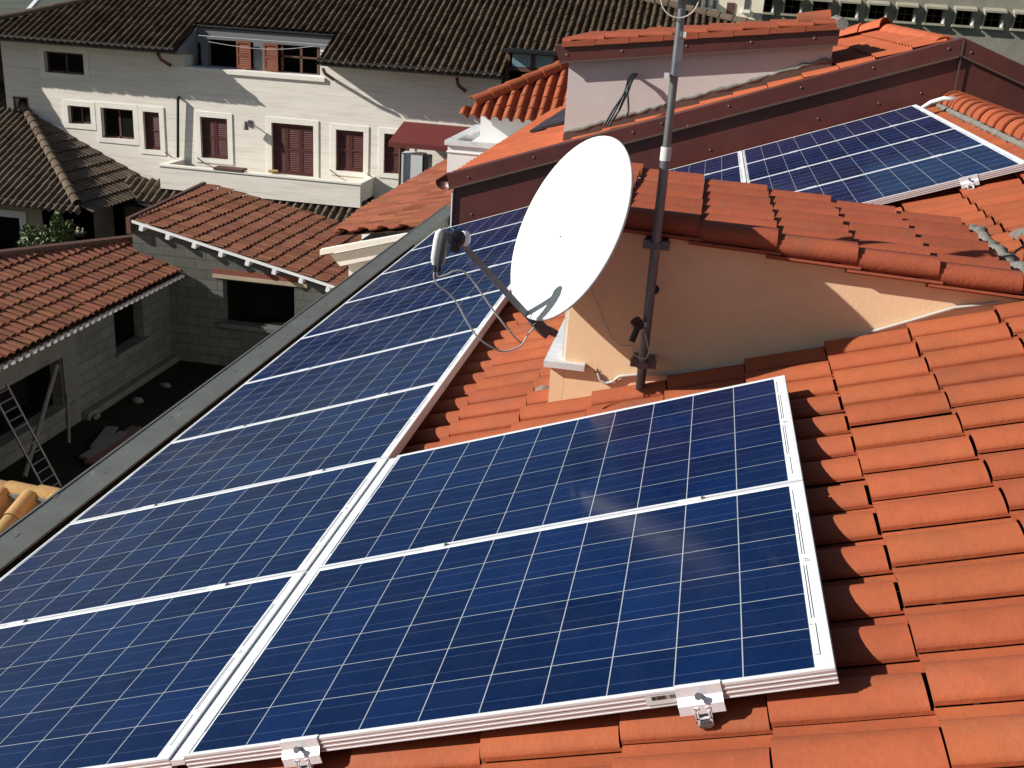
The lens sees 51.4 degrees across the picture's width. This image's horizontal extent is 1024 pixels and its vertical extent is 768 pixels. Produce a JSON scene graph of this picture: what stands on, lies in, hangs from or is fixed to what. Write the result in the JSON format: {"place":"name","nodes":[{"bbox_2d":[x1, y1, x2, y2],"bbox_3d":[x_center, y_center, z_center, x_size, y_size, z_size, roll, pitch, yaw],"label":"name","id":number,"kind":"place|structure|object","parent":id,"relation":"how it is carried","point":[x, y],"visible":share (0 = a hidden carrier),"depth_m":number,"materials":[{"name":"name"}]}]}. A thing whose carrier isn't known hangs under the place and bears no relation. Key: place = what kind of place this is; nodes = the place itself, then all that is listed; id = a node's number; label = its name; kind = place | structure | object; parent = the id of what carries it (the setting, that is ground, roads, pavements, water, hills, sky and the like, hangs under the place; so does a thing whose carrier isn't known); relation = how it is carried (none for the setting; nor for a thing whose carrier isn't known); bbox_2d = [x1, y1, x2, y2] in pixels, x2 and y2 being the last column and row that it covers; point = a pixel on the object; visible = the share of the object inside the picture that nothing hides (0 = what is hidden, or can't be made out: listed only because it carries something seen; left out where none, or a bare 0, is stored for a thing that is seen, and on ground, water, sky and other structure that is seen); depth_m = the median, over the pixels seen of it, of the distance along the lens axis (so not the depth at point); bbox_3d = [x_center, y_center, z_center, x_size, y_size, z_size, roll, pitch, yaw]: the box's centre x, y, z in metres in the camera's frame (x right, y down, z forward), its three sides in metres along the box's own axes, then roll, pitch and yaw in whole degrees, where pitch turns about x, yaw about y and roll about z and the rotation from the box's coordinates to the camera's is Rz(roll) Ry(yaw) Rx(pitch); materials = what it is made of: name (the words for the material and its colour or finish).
{"place":"outdoors","nodes":[
{"label":"outdoors","id":0,"kind":"place"},
{"bbox_2d":[0,480,60,532],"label":"yellow tiled roof","id":1,"kind":"structure","parent":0,"point":[18,500],"depth_m":10.90,"materials":[{"name":"ceramic"}]},
{"bbox_2d":[0,0,65,20],"bbox_3d":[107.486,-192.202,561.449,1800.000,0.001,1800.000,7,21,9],"label":"ground","id":2,"kind":"structure","parent":0,"point":[7,6],"depth_m":203.90,"materials":[{"name":"grey"}]},
{"bbox_2d":[673,0,700,12],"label":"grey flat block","id":3,"kind":"structure","parent":2,"relation":"on","point":[692,2],"depth_m":42.34,"materials":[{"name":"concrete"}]},
{"bbox_2d":[701,0,763,22],"bbox_3d":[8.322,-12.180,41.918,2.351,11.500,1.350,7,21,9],"label":"pale yellow house","id":4,"kind":"structure","parent":2,"relation":"on","point":[751,9],"depth_m":40.71,"materials":[{"name":"paint"}]},
{"bbox_2d":[703,0,709,9],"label":"window","id":5,"kind":"structure","parent":4,"relation":"in","point":[706,2],"depth_m":40.83,"materials":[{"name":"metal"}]},
{"bbox_2d":[710,0,717,10],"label":"window","id":6,"kind":"structure","parent":4,"relation":"in","point":[714,1],"depth_m":40.79,"materials":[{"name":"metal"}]},
{"bbox_2d":[726,2,734,20],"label":"door","id":7,"kind":"structure","parent":4,"relation":"in","point":[730,6],"depth_m":40.73,"materials":[{"name":"brown wood"}]},
{"bbox_2d":[741,0,749,12],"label":"window","id":8,"kind":"structure","parent":4,"relation":"in","point":[746,4],"depth_m":40.60,"materials":[{"name":"metal"}]},
{"bbox_2d":[762,0,1023,64],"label":"aged concrete building","id":9,"kind":"structure","parent":2,"relation":"on","point":[996,26],"depth_m":47.71,"materials":[{"name":"stone"}]},
{"bbox_2d":[763,0,773,14],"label":"window","id":10,"kind":"structure","parent":9,"relation":"in","point":[768,13],"depth_m":48.69,"materials":[{"name":"concrete"}]},
{"bbox_2d":[781,0,801,15],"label":"window","id":11,"kind":"structure","parent":9,"relation":"in","point":[783,14],"depth_m":48.56,"materials":[{"name":"concrete"}]},
{"bbox_2d":[810,0,832,10],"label":"window","id":12,"kind":"structure","parent":9,"relation":"in","point":[812,2],"depth_m":48.16,"materials":[{"name":"glass"}]},
{"bbox_2d":[838,0,860,20],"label":"window","id":13,"kind":"structure","parent":9,"relation":"in","point":[840,1],"depth_m":48.06,"materials":[{"name":"concrete"}]},
{"bbox_2d":[865,0,889,20],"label":"window","id":14,"kind":"structure","parent":9,"relation":"in","point":[870,2],"depth_m":47.82,"materials":[{"name":"concrete"}]},
{"bbox_2d":[893,2,918,23],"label":"window","id":15,"kind":"structure","parent":9,"relation":"in","point":[899,4],"depth_m":47.68,"materials":[{"name":"concrete"}]},
{"bbox_2d":[922,4,947,25],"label":"window","id":16,"kind":"structure","parent":9,"relation":"in","point":[928,6],"depth_m":47.50,"materials":[{"name":"concrete"}]},
{"bbox_2d":[951,5,977,27],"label":"window","id":17,"kind":"structure","parent":9,"relation":"in","point":[963,8],"depth_m":47.32,"materials":[{"name":"concrete"}]},
{"bbox_2d":[980,7,1007,29],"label":"window","id":18,"kind":"structure","parent":9,"relation":"in","point":[994,10],"depth_m":47.16,"materials":[{"name":"concrete"}]},
{"bbox_2d":[1009,9,1023,31],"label":"window","id":19,"kind":"structure","parent":9,"relation":"in","point":[1016,11],"depth_m":47.04,"materials":[{"name":"paint"}]},
{"bbox_2d":[26,0,91,14],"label":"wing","id":20,"kind":"structure","parent":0,"point":[34,3],"depth_m":34.82,"materials":[{"name":"white"}]},
{"bbox_2d":[0,360,225,487],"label":"courtyard ground","id":21,"kind":"structure","parent":0,"point":[183,379],"depth_m":20.84,"materials":[{"name":"black concrete"}]},
{"bbox_2d":[0,384,61,486],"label":"ladder","id":22,"kind":"object","parent":21,"relation":"on","point":[34,437],"visible":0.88,"depth_m":17.61,"materials":[{"name":"metal"}]},
{"bbox_2d":[22,364,58,477],"bbox_3d":[-8.283,0.618,18.727,0.090,1.491,1.783,3,20,-2],"label":"scaffold pole","id":23,"kind":"object","parent":21,"relation":"on","point":[42,414],"visible":1,"depth_m":18.72,"materials":[{"name":"steel"}]},
{"bbox_2d":[15,210,76,246],"bbox_3d":[-12.576,-3.673,28.819,1.799,2.166,0.788,7,21,9],"label":"shrub","id":24,"kind":"object","parent":21,"relation":"on","point":[49,232],"visible":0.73,"depth_m":28.55,"materials":[{"name":"green plant"}]},
{"bbox_2d":[66,393,70,442],"bbox_3d":[-8.213,0.633,19.698,0.056,0.852,0.438,-3,21,-17],"label":"scaffold pole","id":25,"kind":"object","parent":21,"relation":"on","point":[68,419],"visible":1,"depth_m":19.68,"materials":[{"name":"metal"}]},
{"bbox_2d":[0,81,143,248],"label":"hip roofed house","id":26,"kind":"structure","parent":21,"relation":"on","point":[46,170],"depth_m":31.47,"materials":[{"name":"brown tile"}]},
{"bbox_2d":[0,209,28,242],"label":"window","id":27,"kind":"structure","parent":26,"relation":"in","point":[21,215],"depth_m":30.72,"materials":[{"name":"stone"}]},
{"bbox_2d":[75,226,87,236],"bbox_3d":[-12.098,-4.283,29.863,0.380,0.270,0.400,7,21,9],"label":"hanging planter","id":28,"kind":"object","parent":26,"relation":"attached to","point":[81,233],"visible":0.95,"depth_m":29.80,"materials":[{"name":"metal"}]},
{"bbox_2d":[93,413,100,419],"bbox_3d":[-8.164,0.642,20.932,0.114,0.099,0.247,7,21,9],"label":"rubble stone","id":29,"kind":"object","parent":21,"relation":"on","point":[96,416],"visible":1,"depth_m":20.88,"materials":[{"name":"stone"}]},
{"bbox_2d":[90,426,117,448],"bbox_3d":[-7.645,1.004,19.957,0.220,0.050,0.966,2,20,-4],"label":"plank","id":30,"kind":"object","parent":21,"relation":"on","point":[105,434],"visible":1,"depth_m":19.95,"materials":[{"name":"wood"}]},
{"bbox_2d":[79,431,129,459],"bbox_3d":[-7.503,1.127,19.651,0.220,0.050,1.260,8,21,12],"label":"plank","id":31,"kind":"object","parent":21,"relation":"on","point":[112,439],"visible":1,"depth_m":19.54,"materials":[{"name":"wood"}]},
{"bbox_2d":[84,426,141,464],"bbox_3d":[-7.363,1.123,19.690,0.220,0.050,1.708,6,20,7],"label":"plank","id":32,"kind":"object","parent":21,"relation":"on","point":[97,457],"visible":0.79,"depth_m":19.52,"materials":[{"name":"brown wood"}]},
{"bbox_2d":[131,397,143,402],"bbox_3d":[-7.684,0.340,21.832,0.277,0.157,0.180,7,21,9],"label":"rubble stone","id":33,"kind":"object","parent":21,"relation":"on","point":[136,399],"visible":1,"depth_m":21.77,"materials":[{"name":"stone"}]},
{"bbox_2d":[159,382,170,387],"bbox_3d":[-7.402,0.029,22.717,0.297,0.131,0.132,7,21,9],"label":"rubble stone","id":34,"kind":"object","parent":21,"relation":"on","point":[165,385],"visible":1,"depth_m":22.68,"materials":[{"name":"stone"}]},
{"bbox_2d":[0,182,361,471],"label":"block outbuilding","id":35,"kind":"structure","parent":21,"relation":"on","point":[202,272],"depth_m":23.07,"materials":[{"name":"ceramic"}]},
{"bbox_2d":[320,158,452,275],"bbox_3d":[-0.651,-0.909,18.003,3.051,5.915,8.603,7,21,9],"label":"tiled annex","id":36,"kind":"object","parent":21,"relation":"on","point":[383,222],"visible":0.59,"depth_m":14.39,"materials":[{"name":"tile"}]},
{"bbox_2d":[444,124,500,171],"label":"flat roof block","id":37,"kind":"structure","parent":36,"relation":"on","point":[466,146],"depth_m":18.25,"materials":[{"name":"white paint"}]},
{"bbox_2d":[458,25,662,140],"bbox_3d":[1.061,-5.340,20.282,3.218,3.035,4.540,7,21,9],"label":"white dormer","id":38,"kind":"object","parent":36,"relation":"on","point":[506,109],"visible":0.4,"depth_m":18.80,"materials":[{"name":"tile"}]},
{"bbox_2d":[0,37,1023,767],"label":"house","id":39,"kind":"structure","parent":21,"relation":"on","point":[910,441],"depth_m":4.50,"materials":[{"name":"tile"}]},
{"bbox_2d":[0,571,306,767],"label":"solar panel","id":40,"kind":"object","parent":39,"relation":"on","point":[140,684],"visible":0.85,"depth_m":3.32,"materials":[{"name":"glass"}]},
{"bbox_2d":[0,458,388,626],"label":"solar panel","id":41,"kind":"object","parent":39,"relation":"on","point":[292,525],"visible":0.77,"depth_m":4.28,"materials":[{"name":"glass"}]},
{"bbox_2d":[70,382,445,523],"bbox_3d":[-1.213,0.335,5.267,1.647,0.046,0.997,-12,17,15],"label":"solar panel","id":42,"kind":"object","parent":39,"relation":"on","point":[382,426],"visible":0.77,"depth_m":5.19,"materials":[{"name":"glass"}]},
{"bbox_2d":[170,458,394,765],"bbox_3d":[-0.686,0.653,3.666,0.043,0.029,1.970,7,21,9],"label":"gap strip","id":43,"kind":"object","parent":39,"relation":"attached to","point":[177,759],"visible":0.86,"depth_m":3.31,"materials":[{"name":"metal"}]},
{"bbox_2d":[279,734,321,767],"bbox_3d":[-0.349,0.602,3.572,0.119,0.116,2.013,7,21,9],"label":"mounting clamp","id":44,"kind":"object","parent":39,"relation":"attached to","point":[301,752],"visible":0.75,"depth_m":2.65,"materials":[{"name":"metal"}]},
{"bbox_2d":[183,481,838,767],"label":"solar panel","id":45,"kind":"object","parent":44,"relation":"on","point":[624,612],"visible":1,"depth_m":2.85,"materials":[{"name":"glass"}]},
{"bbox_2d":[645,693,676,705],"bbox_3d":[0.345,0.716,2.420,0.088,0.053,0.001,7,21,9],"label":"barcode sticker","id":46,"kind":"object","parent":45,"relation":"attached to","point":[661,699],"visible":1,"depth_m":2.42,"materials":[{"name":"white paper"}]},
{"bbox_2d":[170,328,484,442],"bbox_3d":[-1.034,0.006,6.183,1.647,0.046,0.997,-12,17,15],"label":"solar panel","id":47,"kind":"object","parent":39,"relation":"on","point":[416,365],"visible":0.9,"depth_m":6.12,"materials":[{"name":"glass"}]},
{"bbox_2d":[244,287,511,383],"bbox_3d":[-0.855,-0.322,7.100,1.647,0.046,0.997,-12,17,15],"label":"solar panel","id":48,"kind":"object","parent":39,"relation":"on","point":[393,332],"visible":0.74,"depth_m":7.04,"materials":[{"name":"glass"}]},
{"bbox_2d":[300,261,511,338],"bbox_3d":[-0.676,-0.651,8.017,1.647,0.046,0.997,-12,17,15],"label":"solar panel","id":49,"kind":"object","parent":39,"relation":"on","point":[401,301],"visible":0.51,"depth_m":7.98,"materials":[{"name":"glass"}]},
{"bbox_2d":[345,239,515,302],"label":"solar panel","id":50,"kind":"object","parent":39,"relation":"on","point":[498,254],"visible":0.46,"depth_m":8.92,"materials":[{"name":"glass"}]},
{"bbox_2d":[380,221,522,274],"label":"solar panel","id":51,"kind":"object","parent":39,"relation":"on","point":[485,239],"visible":0.27,"depth_m":9.82,"materials":[{"name":"glass"}]},
{"bbox_2d":[410,206,528,250],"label":"solar panel","id":52,"kind":"object","parent":39,"relation":"on","point":[495,221],"visible":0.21,"depth_m":10.82,"materials":[{"name":"glass"}]},
{"bbox_2d":[431,136,658,342],"bbox_3d":[0.171,-0.569,4.375,0.671,0.866,0.810,15,23,28],"label":"satellite dish","id":53,"kind":"object","parent":39,"relation":"attached to","point":[571,228],"visible":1,"depth_m":4.46,"materials":[{"name":"white metal"}]},
{"bbox_2d":[436,269,521,343],"bbox_3d":[-0.142,-0.321,4.418,0.410,0.343,0.068,-6,22,-24],"label":"cable","id":54,"kind":"object","parent":53,"relation":"attached to","point":[506,327],"visible":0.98,"depth_m":4.42,"materials":[{"name":"grey plastic"}]},
{"bbox_2d":[433,272,533,351],"bbox_3d":[-0.102,-0.302,4.386,0.468,0.349,0.073,-5,22,-22],"label":"cable","id":55,"kind":"object","parent":53,"relation":"hanging from","point":[452,297],"visible":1,"depth_m":4.38,"materials":[{"name":"black plastic"}]},
{"bbox_2d":[318,375,805,568],"bbox_3d":[0.201,0.317,3.906,1.648,0.042,0.981,-12,17,15],"label":"solar panel","id":56,"kind":"object","parent":39,"relation":"attached to","point":[723,441],"visible":0.86,"depth_m":3.82,"materials":[{"name":"glass"}]},
{"bbox_2d":[591,288,630,345],"bbox_3d":[0.445,-0.298,4.782,0.205,0.256,0.005,7,21,9],"label":"cable","id":57,"kind":"object","parent":39,"relation":"attached to","point":[604,321],"visible":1,"depth_m":4.79,"materials":[{"name":"grey plastic"}]},
{"bbox_2d":[630,0,699,389],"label":"antenna mast","id":58,"kind":"object","parent":39,"relation":"on","point":[654,243],"visible":0.91,"depth_m":4.47,"materials":[{"name":"metal"}]},
{"bbox_2d":[632,328,649,358],"bbox_3d":[0.566,-0.187,4.652,0.080,0.164,0.005,7,21,9],"label":"cable","id":59,"kind":"object","parent":58,"relation":"attached to","point":[647,347],"visible":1,"depth_m":4.66,"materials":[{"name":"grey plastic"}]},
{"bbox_2d":[638,151,744,180],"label":"solar panel","id":60,"kind":"object","parent":39,"relation":"attached to","point":[723,162],"visible":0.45,"depth_m":10.19,"materials":[{"name":"glass"}]},
{"bbox_2d":[674,679,725,728],"bbox_3d":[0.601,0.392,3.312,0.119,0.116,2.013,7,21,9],"label":"clamp","id":61,"kind":"object","parent":39,"relation":"attached to","point":[702,702],"visible":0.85,"depth_m":2.39,"materials":[{"name":"metal"}]},
{"bbox_2d":[703,165,746,183],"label":"solar panel","id":62,"kind":"object","parent":39,"relation":"attached to","point":[736,174],"visible":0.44,"depth_m":9.32,"materials":[{"name":"glass"}]},
{"bbox_2d":[597,301,998,384],"bbox_3d":[1.214,-0.174,4.689,1.654,0.580,0.013,7,21,9],"label":"cable","id":63,"kind":"object","parent":39,"relation":"attached to","point":[823,346],"visible":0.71,"depth_m":4.61,"materials":[{"name":"white plastic"}]},
{"bbox_2d":[742,105,935,163],"bbox_3d":[2.966,-2.295,9.841,1.648,0.042,0.981,-12,17,15],"label":"solar panel","id":64,"kind":"object","parent":39,"relation":"attached to","point":[839,132],"visible":0.77,"depth_m":9.81,"materials":[{"name":"glass"}]},
{"bbox_2d":[745,115,958,181],"bbox_3d":[2.787,-1.972,8.931,1.648,0.047,0.997,-12,17,15],"label":"solar panel","id":65,"kind":"object","parent":39,"relation":"attached to","point":[878,138],"visible":0.77,"depth_m":8.89,"materials":[{"name":"glass"}]},
{"bbox_2d":[747,127,988,191],"bbox_3d":[2.608,-1.643,8.014,1.648,0.047,0.997,-12,17,15],"label":"solar panel","id":66,"kind":"object","parent":39,"relation":"on","point":[888,156],"visible":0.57,"depth_m":7.97,"materials":[{"name":"glass"}]},
{"bbox_2d":[795,143,1023,204],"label":"solar panel","id":67,"kind":"object","parent":39,"relation":"attached to","point":[939,172],"visible":0.7,"depth_m":6.93,"materials":[{"name":"glass"}]},
{"bbox_2d":[920,96,956,108],"bbox_3d":[3.915,-2.540,9.655,0.389,0.150,0.210,7,21,9],"label":"white conduit","id":68,"kind":"object","parent":39,"relation":"attached to","point":[936,100],"visible":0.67,"depth_m":9.61,"materials":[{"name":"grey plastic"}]},
{"bbox_2d":[959,174,979,189],"bbox_3d":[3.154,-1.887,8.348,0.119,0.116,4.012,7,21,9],"label":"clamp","id":69,"kind":"object","parent":39,"relation":"attached to","point":[972,181],"visible":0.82,"depth_m":6.50,"materials":[{"name":"metal"}]},
{"bbox_2d":[454,17,953,170],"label":"neighbour house","id":70,"kind":"structure","parent":21,"relation":"on","point":[862,42],"depth_m":11.94,"materials":[{"name":"tile"}]},
{"bbox_2d":[530,114,564,132],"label":"roof panel","id":71,"kind":"structure","parent":70,"relation":"on","point":[553,121],"depth_m":14.32,"materials":[{"name":"glass"}]},
{"bbox_2d":[548,108,565,118],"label":"roof panel","id":72,"kind":"structure","parent":70,"relation":"on","point":[561,112],"depth_m":15.86,"materials":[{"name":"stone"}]},
{"bbox_2d":[555,9,848,140],"bbox_3d":[2.015,-3.348,11.816,2.895,1.701,2.032,7,21,9],"label":"grey dormer","id":73,"kind":"object","parent":70,"relation":"attached to","point":[721,59],"visible":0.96,"depth_m":10.91,"materials":[{"name":"paint"}]},
{"bbox_2d":[603,73,637,125],"bbox_3d":[1.166,-2.924,10.968,0.393,0.538,0.188,-12,26,-37],"label":"cable bundle","id":74,"kind":"object","parent":73,"relation":"attached to","point":[625,93],"visible":1,"depth_m":10.95,"materials":[{"name":"black plastic"}]},
{"bbox_2d":[0,0,757,234],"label":"travertine house","id":75,"kind":"structure","parent":0,"point":[316,103],"depth_m":32.09,"materials":[{"name":"white stone"}]},
{"bbox_2d":[38,45,89,79],"bbox_3d":[-13.727,-9.884,32.741,1.633,0.927,0.205,7,21,9],"label":"window","id":76,"kind":"structure","parent":75,"relation":"in","point":[73,61],"depth_m":32.77,"materials":[{"name":"paint"}]},
{"bbox_2d":[62,99,96,129],"bbox_3d":[-13.447,-8.404,33.216,1.083,0.849,0.205,7,21,9],"label":"window","id":77,"kind":"structure","parent":75,"relation":"in","point":[82,112],"depth_m":33.22,"materials":[{"name":"stone"}]},
{"bbox_2d":[95,102,139,145],"bbox_3d":[-12.213,-8.101,33.084,1.398,1.219,0.205,7,21,9],"label":"window","id":78,"kind":"structure","parent":75,"relation":"in","point":[120,120],"depth_m":33.11,"materials":[{"name":"paint"}]},
{"bbox_2d":[137,105,165,155],"bbox_3d":[-11.114,-7.839,32.922,0.853,1.451,0.130,7,21,9],"label":"window","id":79,"kind":"structure","parent":75,"relation":"in","point":[154,116],"depth_m":32.92,"materials":[{"name":"paint"}]},
{"bbox_2d":[195,111,233,164],"bbox_3d":[-9.107,-7.545,32.635,1.199,1.539,0.130,7,21,9],"label":"window","id":80,"kind":"structure","parent":75,"relation":"in","point":[217,131],"depth_m":32.64,"materials":[{"name":"paint"}]},
{"bbox_2d":[213,165,246,171],"bbox_3d":[-8.367,-6.394,31.618,0.900,0.060,0.400,7,21,9],"label":"plank","id":81,"kind":"object","parent":75,"relation":"on","point":[230,168],"visible":1,"depth_m":31.49,"materials":[{"name":"brown wood"}]},
{"bbox_2d":[268,169,278,172],"bbox_3d":[-7.019,-6.264,31.354,0.311,0.115,0.100,9,21,13],"label":"rolled cloth","id":82,"kind":"object","parent":75,"relation":"on","point":[271,171],"visible":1,"depth_m":31.32,"materials":[{"name":"yellow fabric"}]},
{"bbox_2d":[266,116,318,177],"bbox_3d":[-6.640,-7.117,32.306,1.647,1.835,0.130,7,21,9],"label":"window","id":83,"kind":"structure","parent":75,"relation":"in","point":[295,141],"depth_m":32.29,"materials":[{"name":"stone"}]},
{"bbox_2d":[331,124,368,177],"bbox_3d":[-4.864,-7.013,31.997,1.181,1.515,0.130,7,21,9],"label":"window","id":84,"kind":"structure","parent":75,"relation":"in","point":[352,140],"depth_m":32.00,"materials":[{"name":"paint"}]},
{"bbox_2d":[378,127,414,178],"bbox_3d":[-3.424,-6.873,31.782,1.109,1.468,0.160,7,21,9],"label":"window","id":85,"kind":"structure","parent":75,"relation":"in","point":[391,165],"depth_m":31.85,"materials":[{"name":"paint"}]},
{"bbox_2d":[401,151,431,182],"bbox_3d":[-2.778,-6.288,30.996,0.806,0.866,0.500,7,21,9],"label":"air conditioner","id":86,"kind":"object","parent":75,"relation":"attached to","point":[414,164],"visible":0.64,"depth_m":30.75,"materials":[{"name":"grey plastic"}]},
{"bbox_2d":[388,121,469,185],"bbox_3d":[-1.921,-5.283,31.378,3.327,4.458,1.090,7,21,9],"label":"awning","id":87,"kind":"object","parent":75,"relation":"attached to","point":[421,136],"visible":0.34,"depth_m":30.72,"materials":[{"name":"red fabric"}]},
{"bbox_2d":[1013,245,1023,253],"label":"cable","id":88,"kind":"object","parent":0,"point":[1018,249],"visible":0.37,"depth_m":5.00,"materials":[{"name":"black plastic"}]}
]}

